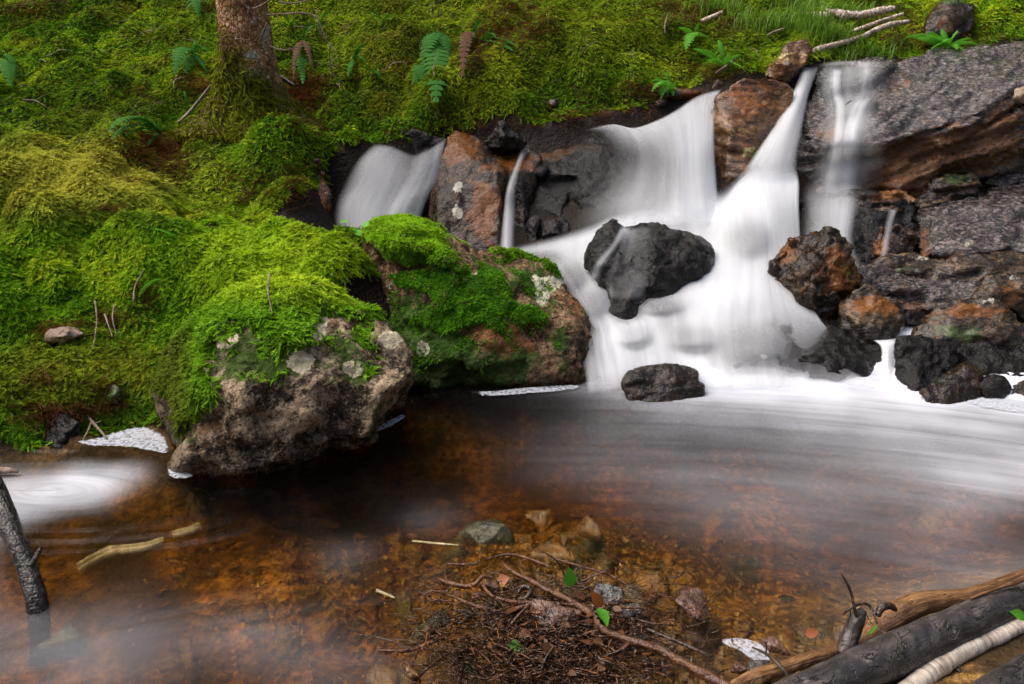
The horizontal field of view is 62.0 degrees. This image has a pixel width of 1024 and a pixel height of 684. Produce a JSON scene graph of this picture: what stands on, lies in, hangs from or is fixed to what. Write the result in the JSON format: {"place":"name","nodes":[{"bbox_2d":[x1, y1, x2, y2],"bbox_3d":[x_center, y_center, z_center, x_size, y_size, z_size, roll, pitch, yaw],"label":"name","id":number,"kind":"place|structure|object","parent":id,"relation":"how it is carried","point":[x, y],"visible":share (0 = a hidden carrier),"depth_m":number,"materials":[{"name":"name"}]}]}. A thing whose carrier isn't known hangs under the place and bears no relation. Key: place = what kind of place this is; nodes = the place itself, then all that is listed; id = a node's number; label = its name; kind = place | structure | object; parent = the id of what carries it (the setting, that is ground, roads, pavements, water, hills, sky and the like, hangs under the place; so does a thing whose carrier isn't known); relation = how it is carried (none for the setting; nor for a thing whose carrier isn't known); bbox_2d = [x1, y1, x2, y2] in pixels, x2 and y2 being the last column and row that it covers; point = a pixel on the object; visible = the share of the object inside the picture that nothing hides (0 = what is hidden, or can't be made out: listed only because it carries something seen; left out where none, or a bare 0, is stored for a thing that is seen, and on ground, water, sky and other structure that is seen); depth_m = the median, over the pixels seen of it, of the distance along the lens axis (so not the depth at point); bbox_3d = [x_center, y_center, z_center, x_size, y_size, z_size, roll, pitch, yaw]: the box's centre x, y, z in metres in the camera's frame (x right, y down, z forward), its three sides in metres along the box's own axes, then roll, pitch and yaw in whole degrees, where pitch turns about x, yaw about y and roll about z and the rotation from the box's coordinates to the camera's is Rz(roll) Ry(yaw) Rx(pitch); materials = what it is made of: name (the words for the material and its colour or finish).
{"place":"outdoors","nodes":[
{"label":"outdoors","id":0,"kind":"place"},
{"bbox_2d":[0,324,1023,683],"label":"water","id":1,"kind":"structure","parent":0,"point":[772,506],"depth_m":2.15,"materials":[{"name":"liquid"}]},
{"bbox_2d":[0,475,48,614],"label":"dead branch","id":2,"kind":"object","parent":1,"relation":"in","point":[24,557],"visible":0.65,"depth_m":1.91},
{"bbox_2d":[79,427,166,451],"bbox_3d":[-1.135,0.283,2.541,0.341,0.004,0.142,4,24,9],"label":"foam patch","id":3,"kind":"object","parent":1,"relation":"on","point":[141,436],"visible":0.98,"depth_m":2.52,"materials":[{"name":"liquid"}]},
{"bbox_2d":[82,416,107,439],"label":"twig","id":4,"kind":"object","parent":3,"relation":"on","point":[93,423],"visible":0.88,"depth_m":2.55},
{"bbox_2d":[144,265,413,476],"bbox_3d":[-0.773,0.186,2.869,0.829,0.943,1.118,-8,25,-17],"label":"boulder","id":5,"kind":"object","parent":1,"relation":"in","point":[244,381],"visible":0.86,"depth_m":2.41,"materials":[{"name":"stone"}]},
{"bbox_2d":[378,635,449,652],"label":"drift twig","id":6,"kind":"object","parent":1,"relation":"on","point":[429,643],"visible":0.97,"depth_m":1.75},
{"bbox_2d":[412,643,506,683],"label":"drift twig","id":7,"kind":"object","parent":1,"relation":"on","point":[437,660],"visible":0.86,"depth_m":1.73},
{"bbox_2d":[436,562,492,588],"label":"drift twig","id":8,"kind":"object","parent":1,"relation":"on","point":[463,585],"visible":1,"depth_m":1.92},
{"bbox_2d":[486,553,550,568],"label":"drift twig","id":9,"kind":"object","parent":1,"relation":"on","point":[543,564],"visible":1,"depth_m":2.00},
{"bbox_2d":[481,385,576,394],"bbox_3d":[0.048,0.160,2.818,0.410,0.004,0.049,-4,24,-10],"label":"foam patch","id":10,"kind":"object","parent":1,"relation":"on","point":[541,389],"visible":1,"depth_m":2.82,"materials":[{"name":"liquid"}]},
{"bbox_2d":[527,599,581,632],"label":"stone","id":11,"kind":"object","parent":1,"relation":"on","point":[552,611],"visible":0.58,"depth_m":1.82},
{"bbox_2d":[371,549,764,683],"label":"rootlets","id":12,"kind":"object","parent":1,"relation":"on","point":[530,639],"visible":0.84,"depth_m":1.77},
{"bbox_2d":[404,664,419,678],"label":"stone","id":13,"kind":"object","parent":12,"relation":"on","point":[412,672],"visible":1,"depth_m":1.67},
{"bbox_2d":[429,590,540,615],"bbox_3d":[-0.066,0.570,1.871,0.261,0.033,0.050,6,25,13],"label":"drift twig","id":14,"kind":"object","parent":12,"relation":"on","point":[519,607],"visible":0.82,"depth_m":1.86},
{"bbox_2d":[478,580,500,594],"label":"stone","id":15,"kind":"object","parent":12,"relation":"on","point":[491,585],"visible":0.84,"depth_m":1.91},
{"bbox_2d":[515,584,533,599],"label":"drift twig","id":16,"kind":"object","parent":12,"relation":"on","point":[525,586],"visible":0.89,"depth_m":1.89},
{"bbox_2d":[480,581,572,615],"bbox_3d":[0.023,0.570,1.854,0.232,0.021,0.073,9,25,19],"label":"drift twig","id":17,"kind":"object","parent":12,"relation":"on","point":[507,600],"visible":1,"depth_m":1.85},
{"bbox_2d":[563,567,577,586],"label":"leaf","id":18,"kind":"object","parent":12,"relation":"on","point":[570,579],"visible":1,"depth_m":1.89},
{"bbox_2d":[591,590,603,606],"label":"leaf","id":19,"kind":"object","parent":12,"relation":"on","point":[597,599],"visible":1,"depth_m":1.83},
{"bbox_2d":[596,609,609,625],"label":"leaf","id":20,"kind":"object","parent":12,"relation":"on","point":[604,616],"visible":1,"depth_m":1.80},
{"bbox_2d":[581,642,629,683],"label":"drift twig","id":21,"kind":"object","parent":12,"relation":"on","point":[625,645],"visible":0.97,"depth_m":1.72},
{"bbox_2d":[410,551,731,683],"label":"drift","id":22,"kind":"object","parent":1,"relation":"on","point":[704,674],"depth_m":1.74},
{"bbox_2d":[554,557,631,588],"bbox_3d":[0.190,0.534,1.985,0.204,0.009,0.016,14,27,28],"label":"drift twig","id":23,"kind":"object","parent":1,"relation":"on","point":[592,569],"visible":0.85,"depth_m":1.99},
{"bbox_2d":[594,583,624,606],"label":"stone","id":24,"kind":"object","parent":1,"relation":"on","point":[611,591],"visible":0.52,"depth_m":1.91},
{"bbox_2d":[620,603,641,615],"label":"stone","id":25,"kind":"object","parent":1,"relation":"on","point":[630,613],"visible":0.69,"depth_m":1.86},
{"bbox_2d":[620,615,676,625],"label":"drift twig","id":26,"kind":"object","parent":1,"relation":"on","point":[629,617],"visible":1,"depth_m":1.81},
{"bbox_2d":[628,619,706,655],"bbox_3d":[0.322,0.610,1.778,0.181,0.022,0.012,16,28,31],"label":"drift twig","id":27,"kind":"object","parent":1,"relation":"on","point":[664,636],"visible":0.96,"depth_m":1.77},
{"bbox_2d":[675,586,707,616],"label":"stone","id":28,"kind":"object","parent":1,"relation":"on","point":[684,593],"visible":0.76,"depth_m":1.88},
{"bbox_2d":[556,175,829,384],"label":"cascade","id":29,"kind":"object","parent":1,"relation":"on","point":[723,290],"visible":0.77,"depth_m":3.24,"materials":[{"name":"liquid"}]},
{"bbox_2d":[730,661,747,674],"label":"stone","id":30,"kind":"object","parent":1,"relation":"on","point":[742,669],"visible":0.82,"depth_m":1.70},
{"bbox_2d":[723,638,768,659],"bbox_3d":[0.488,0.629,1.763,0.112,0.004,0.058,18,30,35],"label":"foam patch","id":31,"kind":"object","parent":1,"relation":"on","point":[747,650],"visible":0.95,"depth_m":1.76,"materials":[{"name":"liquid"}]},
{"bbox_2d":[759,636,789,655],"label":"stone","id":32,"kind":"object","parent":1,"relation":"on","point":[775,644],"visible":0.99,"depth_m":1.75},
{"bbox_2d":[730,643,839,683],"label":"split wood","id":33,"kind":"object","parent":1,"relation":"on","point":[764,674],"visible":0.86,"depth_m":1.68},
{"bbox_2d":[752,641,789,675],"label":"twig","id":34,"kind":"object","parent":33,"relation":"on","point":[777,663],"visible":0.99,"depth_m":1.66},
{"bbox_2d":[919,387,966,403],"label":"stone","id":35,"kind":"object","parent":1,"relation":"in","point":[928,394],"visible":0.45,"depth_m":2.75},
{"bbox_2d":[968,398,1023,411],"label":"foam patch","id":36,"kind":"object","parent":1,"relation":"on","point":[998,404],"visible":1,"depth_m":2.73,"materials":[{"name":"liquid"}]},
{"bbox_2d":[970,273,1023,319],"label":"rock","id":37,"kind":"object","parent":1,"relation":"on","point":[1007,289],"visible":0.84,"depth_m":3.14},
{"bbox_2d":[0,38,1023,683],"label":"streambed","id":38,"kind":"structure","parent":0,"point":[376,176],"depth_m":4.05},
{"bbox_2d":[311,157,332,211],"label":"rock","id":39,"kind":"object","parent":38,"relation":"on","point":[326,194],"visible":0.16,"depth_m":3.94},
{"bbox_2d":[349,128,446,215],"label":"rock","id":40,"kind":"object","parent":38,"relation":"on","point":[414,191],"visible":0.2,"depth_m":4.12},
{"bbox_2d":[428,131,541,251],"bbox_3d":[-0.132,-0.667,4.189,0.557,0.685,0.975,0,24,0],"label":"rock","id":41,"kind":"object","parent":38,"relation":"on","point":[475,176],"visible":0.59,"depth_m":3.96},
{"bbox_2d":[484,120,526,150],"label":"rock","id":42,"kind":"object","parent":41,"relation":"on","point":[503,135],"visible":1,"depth_m":4.05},
{"bbox_2d":[503,149,523,247],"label":"waterfall","id":43,"kind":"structure","parent":41,"relation":"on","point":[507,232],"depth_m":3.83,"materials":[{"name":"liquid"}]},
{"bbox_2d":[526,215,541,240],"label":"stone","id":44,"kind":"object","parent":38,"relation":"on","point":[533,223],"visible":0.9,"depth_m":3.86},
{"bbox_2d":[534,132,650,235],"bbox_3d":[0.420,-0.723,4.208,0.735,0.595,1.075,0,24,0],"label":"rock","id":45,"kind":"object","parent":38,"relation":"on","point":[606,170],"visible":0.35,"depth_m":4.04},
{"bbox_2d":[541,218,569,239],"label":"stone","id":46,"kind":"object","parent":45,"relation":"on","point":[555,228],"visible":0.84,"depth_m":3.82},
{"bbox_2d":[583,219,714,328],"bbox_3d":[0.553,-0.244,3.422,0.540,0.445,0.780,0,24,0],"label":"boulder","id":47,"kind":"object","parent":38,"relation":"on","point":[639,270],"visible":0.89,"depth_m":3.26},
{"bbox_2d":[620,363,704,401],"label":"rock","id":48,"kind":"object","parent":38,"relation":"on","point":[666,382],"visible":0.73,"depth_m":2.79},
{"bbox_2d":[655,79,724,110],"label":"rock","id":49,"kind":"object","parent":38,"relation":"on","point":[684,93],"visible":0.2,"depth_m":4.39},
{"bbox_2d":[686,119,716,212],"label":"waterfall","id":50,"kind":"structure","parent":38,"relation":"on","point":[702,197],"depth_m":3.84,"materials":[{"name":"liquid"}]},
{"bbox_2d":[704,78,793,181],"bbox_3d":[1.188,-1.019,4.321,0.408,0.616,0.811,7,25,16],"label":"rock","id":51,"kind":"object","parent":38,"relation":"on","point":[743,117],"visible":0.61,"depth_m":4.12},
{"bbox_2d":[759,82,803,160],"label":"waterfall","id":52,"kind":"structure","parent":38,"relation":"on","point":[774,145],"depth_m":4.09,"materials":[{"name":"liquid"}]},
{"bbox_2d":[766,39,812,81],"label":"rock","id":53,"kind":"object","parent":38,"relation":"on","point":[788,64],"visible":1,"depth_m":4.34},
{"bbox_2d":[704,315,881,381],"bbox_3d":[1.040,0.093,3.190,0.749,0.412,0.640,0,24,0],"label":"rock","id":54,"kind":"object","parent":38,"relation":"on","point":[824,349],"visible":0.54,"depth_m":2.95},
{"bbox_2d":[838,283,905,343],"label":"rock","id":55,"kind":"object","parent":54,"relation":"on","point":[868,313],"visible":0.81,"depth_m":3.09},
{"bbox_2d":[874,339,894,381],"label":"waterfall","id":56,"kind":"structure","parent":54,"relation":"on","point":[887,357],"depth_m":2.95,"materials":[{"name":"liquid"}]},
{"bbox_2d":[767,226,862,320],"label":"boulder","id":57,"kind":"object","parent":38,"relation":"on","point":[817,274],"visible":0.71,"depth_m":3.20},
{"bbox_2d":[797,189,919,267],"bbox_3d":[1.543,-0.459,3.881,0.568,0.452,0.827,11,26,23],"label":"rock","id":58,"kind":"object","parent":38,"relation":"on","point":[857,225],"visible":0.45,"depth_m":3.78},
{"bbox_2d":[855,189,915,216],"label":"rock","id":59,"kind":"object","parent":58,"relation":"on","point":[893,210],"visible":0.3,"depth_m":3.84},
{"bbox_2d":[872,224,916,257],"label":"rock","id":60,"kind":"object","parent":38,"relation":"on","point":[896,239],"visible":0.64,"depth_m":3.63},
{"bbox_2d":[772,582,1023,683],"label":"log","id":61,"kind":"object","parent":38,"relation":"on","point":[894,655],"visible":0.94,"depth_m":1.66,"materials":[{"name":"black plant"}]},
{"bbox_2d":[837,607,866,652],"bbox_3d":[0.685,0.589,1.721,0.038,0.090,0.086,16,28,32],"label":"log stub","id":62,"kind":"object","parent":61,"relation":"on","point":[851,633],"visible":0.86,"depth_m":1.71,"materials":[{"name":"grey plant"}]},
{"bbox_2d":[840,572,877,623],"bbox_3d":[0.696,0.514,1.710,0.080,0.093,0.038,4,24,8],"label":"twig","id":63,"kind":"object","parent":62,"relation":"on","point":[854,605],"visible":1,"depth_m":1.71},
{"bbox_2d":[970,578,1023,599],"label":"bark strip","id":64,"kind":"object","parent":61,"relation":"on","point":[1012,583],"visible":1,"depth_m":1.77,"materials":[{"name":"orange wood"}]},
{"bbox_2d":[893,334,960,390],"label":"rock","id":65,"kind":"object","parent":38,"relation":"on","point":[921,361],"visible":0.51,"depth_m":2.90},
{"bbox_2d":[927,362,983,400],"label":"stone","id":66,"kind":"object","parent":65,"relation":"on","point":[964,379],"visible":0.69,"depth_m":2.78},
{"bbox_2d":[857,265,1023,325],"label":"slab","id":67,"kind":"structure","parent":38,"relation":"on","point":[914,300],"depth_m":3.25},
{"bbox_2d":[858,568,1023,644],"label":"log","id":68,"kind":"object","parent":38,"relation":"on","point":[913,606],"visible":0.62,"depth_m":1.80,"materials":[{"name":"orange wood"}]},
{"bbox_2d":[875,602,897,616],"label":"twig","id":69,"kind":"object","parent":68,"relation":"on","point":[882,607],"visible":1,"depth_m":1.73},
{"bbox_2d":[866,251,1023,281],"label":"slab","id":70,"kind":"structure","parent":38,"relation":"on","point":[967,266],"depth_m":3.48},
{"bbox_2d":[898,618,1023,683],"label":"birch log","id":71,"kind":"object","parent":38,"relation":"on","point":[933,671],"visible":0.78,"depth_m":1.68,"materials":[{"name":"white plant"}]},
{"bbox_2d":[911,296,1023,348],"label":"rock","id":72,"kind":"object","parent":38,"relation":"on","point":[993,320],"visible":0.61,"depth_m":3.06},
{"bbox_2d":[913,183,1023,259],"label":"slab","id":73,"kind":"structure","parent":38,"relation":"on","point":[989,220],"depth_m":3.79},
{"bbox_2d":[786,41,1023,221],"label":"slab","id":74,"kind":"structure","parent":73,"relation":"on","point":[926,117],"depth_m":4.08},
{"bbox_2d":[829,71,843,187],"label":"waterfall","id":75,"kind":"structure","parent":74,"relation":"on","point":[834,170],"depth_m":4.00,"materials":[{"name":"liquid"}]},
{"bbox_2d":[840,102,862,189],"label":"waterfall","id":76,"kind":"structure","parent":74,"relation":"on","point":[847,162],"depth_m":4.00,"materials":[{"name":"liquid"}]},
{"bbox_2d":[1013,86,1023,103],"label":"stone","id":77,"kind":"object","parent":74,"relation":"on","point":[1018,95],"visible":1,"depth_m":3.95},
{"bbox_2d":[913,171,982,208],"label":"rock","id":78,"kind":"object","parent":73,"relation":"on","point":[941,188],"visible":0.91,"depth_m":4.03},
{"bbox_2d":[985,170,1023,185],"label":"stone","id":79,"kind":"object","parent":73,"relation":"on","point":[1012,177],"visible":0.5,"depth_m":4.12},
{"bbox_2d":[952,339,1023,376],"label":"rock","id":80,"kind":"object","parent":38,"relation":"on","point":[986,358],"visible":0.38,"depth_m":2.94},
{"bbox_2d":[979,374,1011,398],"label":"stone","id":81,"kind":"object","parent":80,"relation":"on","point":[994,386],"visible":0.8,"depth_m":2.77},
{"bbox_2d":[1011,380,1023,395],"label":"stone","id":82,"kind":"object","parent":80,"relation":"on","point":[1018,387],"visible":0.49,"depth_m":2.79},
{"bbox_2d":[969,653,1023,683],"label":"log","id":83,"kind":"object","parent":38,"relation":"on","point":[1011,671],"visible":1,"depth_m":1.61,"materials":[{"name":"wood"}]},
{"bbox_2d":[0,0,1023,446],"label":"hillside","id":84,"kind":"structure","parent":0,"point":[340,144],"depth_m":4.47,"materials":[{"name":"plant"}]},
{"bbox_2d":[0,51,18,86],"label":"fern","id":85,"kind":"object","parent":84,"relation":"on","point":[7,61],"visible":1,"depth_m":4.40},
{"bbox_2d":[44,412,81,445],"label":"stone","id":86,"kind":"object","parent":84,"relation":"on","point":[63,430],"visible":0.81,"depth_m":2.53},
{"bbox_2d":[44,326,83,343],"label":"stone","id":87,"kind":"object","parent":84,"relation":"on","point":[58,335],"visible":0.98,"depth_m":2.71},
{"bbox_2d":[105,383,121,405],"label":"stone","id":88,"kind":"object","parent":84,"relation":"on","point":[113,394],"visible":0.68,"depth_m":2.63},
{"bbox_2d":[108,116,178,143],"bbox_3d":[-1.754,-0.980,3.970,0.169,0.158,0.420,11,26,23],"label":"fern","id":89,"kind":"object","parent":84,"relation":"on","point":[148,123],"visible":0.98,"depth_m":3.98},
{"bbox_2d":[166,91,202,121],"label":"fern","id":90,"kind":"object","parent":84,"relation":"on","point":[185,95],"visible":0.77,"depth_m":4.29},
{"bbox_2d":[0,128,382,450],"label":"bank moss","id":91,"kind":"object","parent":84,"relation":"on","point":[209,254],"visible":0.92,"depth_m":2.92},
{"bbox_2d":[185,0,210,16],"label":"fern","id":92,"kind":"object","parent":84,"relation":"on","point":[196,8],"visible":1,"depth_m":5.18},
{"bbox_2d":[168,0,338,145],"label":"spruce tree","id":93,"kind":"object","parent":84,"relation":"on","point":[247,88],"visible":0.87,"depth_m":4.13,"materials":[{"name":"brown plant"}]},
{"bbox_2d":[177,82,213,123],"bbox_3d":[-1.560,-1.177,4.183,0.042,0.179,0.235,17,29,34],"label":"leaning stick","id":94,"kind":"object","parent":93,"relation":"on","point":[191,109],"visible":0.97,"depth_m":4.20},
{"bbox_2d":[289,25,315,83],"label":"fern","id":95,"kind":"object","parent":84,"relation":"on","point":[295,56],"visible":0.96,"depth_m":4.67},
{"bbox_2d":[340,220,368,240],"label":"seedling","id":96,"kind":"object","parent":84,"relation":"on","point":[359,232],"visible":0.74,"depth_m":3.06,"materials":[{"name":"green plant"}]},
{"bbox_2d":[343,44,367,75],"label":"fern","id":97,"kind":"object","parent":84,"relation":"on","point":[355,53],"visible":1,"depth_m":4.68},
{"bbox_2d":[407,53,430,84],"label":"fern","id":98,"kind":"object","parent":84,"relation":"on","point":[418,69],"visible":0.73,"depth_m":4.45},
{"bbox_2d":[419,28,452,101],"bbox_3d":[-0.403,-1.455,4.432,0.200,0.280,0.877,0,24,0],"label":"fern","id":99,"kind":"object","parent":84,"relation":"on","point":[437,42],"visible":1,"depth_m":4.50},
{"bbox_2d":[452,19,483,76],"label":"fern","id":100,"kind":"object","parent":84,"relation":"on","point":[468,39],"visible":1,"depth_m":4.30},
{"bbox_2d":[360,213,599,389],"bbox_3d":[-0.133,-0.077,3.269,0.874,0.902,1.004,0,24,0],"label":"boulder","id":101,"kind":"object","parent":84,"relation":"on","point":[463,312],"visible":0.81,"depth_m":2.86,"materials":[{"name":"plant"}]},
{"bbox_2d":[482,28,515,50],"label":"fern","id":102,"kind":"object","parent":84,"relation":"on","point":[487,37],"visible":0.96,"depth_m":4.56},
{"bbox_2d":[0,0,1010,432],"bbox_3d":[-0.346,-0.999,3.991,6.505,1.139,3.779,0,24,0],"label":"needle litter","id":103,"kind":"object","parent":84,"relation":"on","point":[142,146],"visible":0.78,"depth_m":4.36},
{"bbox_2d":[0,0,1023,222],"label":"hill moss","id":104,"kind":"object","parent":84,"relation":"on","point":[247,142],"visible":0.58,"depth_m":4.54,"materials":[{"name":"plant"}]},
{"bbox_2d":[162,40,213,73],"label":"fern","id":105,"kind":"object","parent":104,"relation":"on","point":[187,58],"visible":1,"depth_m":4.61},
{"bbox_2d":[548,98,558,111],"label":"stone","id":106,"kind":"object","parent":84,"relation":"on","point":[553,103],"visible":0.91,"depth_m":4.27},
{"bbox_2d":[652,70,677,97],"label":"fern","id":107,"kind":"object","parent":84,"relation":"on","point":[663,84],"visible":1,"depth_m":4.37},
{"bbox_2d":[678,22,711,48],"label":"fern","id":108,"kind":"object","parent":84,"relation":"on","point":[691,38],"visible":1,"depth_m":4.59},
{"bbox_2d":[693,40,747,74],"bbox_3d":[1.112,-1.474,4.418,0.206,0.148,0.291,-17,29,-33],"label":"fern","id":109,"kind":"object","parent":84,"relation":"on","point":[715,59],"visible":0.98,"depth_m":4.46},
{"bbox_2d":[683,0,925,64],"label":"grass","id":110,"kind":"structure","parent":84,"relation":"on","point":[807,20],"depth_m":4.76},
{"bbox_2d":[800,5,895,20],"bbox_3d":[1.918,-1.876,4.861,0.516,0.082,0.126,4,24,10],"label":"birch stick","id":111,"kind":"object","parent":110,"relation":"on","point":[862,15],"visible":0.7,"depth_m":4.84,"materials":[{"name":"grey wood"}]},
{"bbox_2d":[812,19,909,53],"bbox_3d":[1.884,-1.664,4.641,0.695,0.163,0.065,-11,26,-24],"label":"birch stick","id":112,"kind":"object","parent":84,"relation":"on","point":[869,33],"visible":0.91,"depth_m":4.67,"materials":[{"name":"grey wood"}]},
{"bbox_2d":[854,12,903,31],"bbox_3d":[2.023,-1.774,4.743,0.346,0.113,0.030,-7,25,-16],"label":"birch stick","id":113,"kind":"object","parent":84,"relation":"on","point":[877,22],"visible":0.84,"depth_m":4.74,"materials":[{"name":"grey wood"}]},
{"bbox_2d":[906,29,978,50],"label":"fern","id":114,"kind":"object","parent":84,"relation":"on","point":[938,40],"visible":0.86,"depth_m":4.58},
{"bbox_2d":[923,0,975,42],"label":"rock","id":115,"kind":"object","parent":84,"relation":"on","point":[950,18],"visible":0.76,"depth_m":4.70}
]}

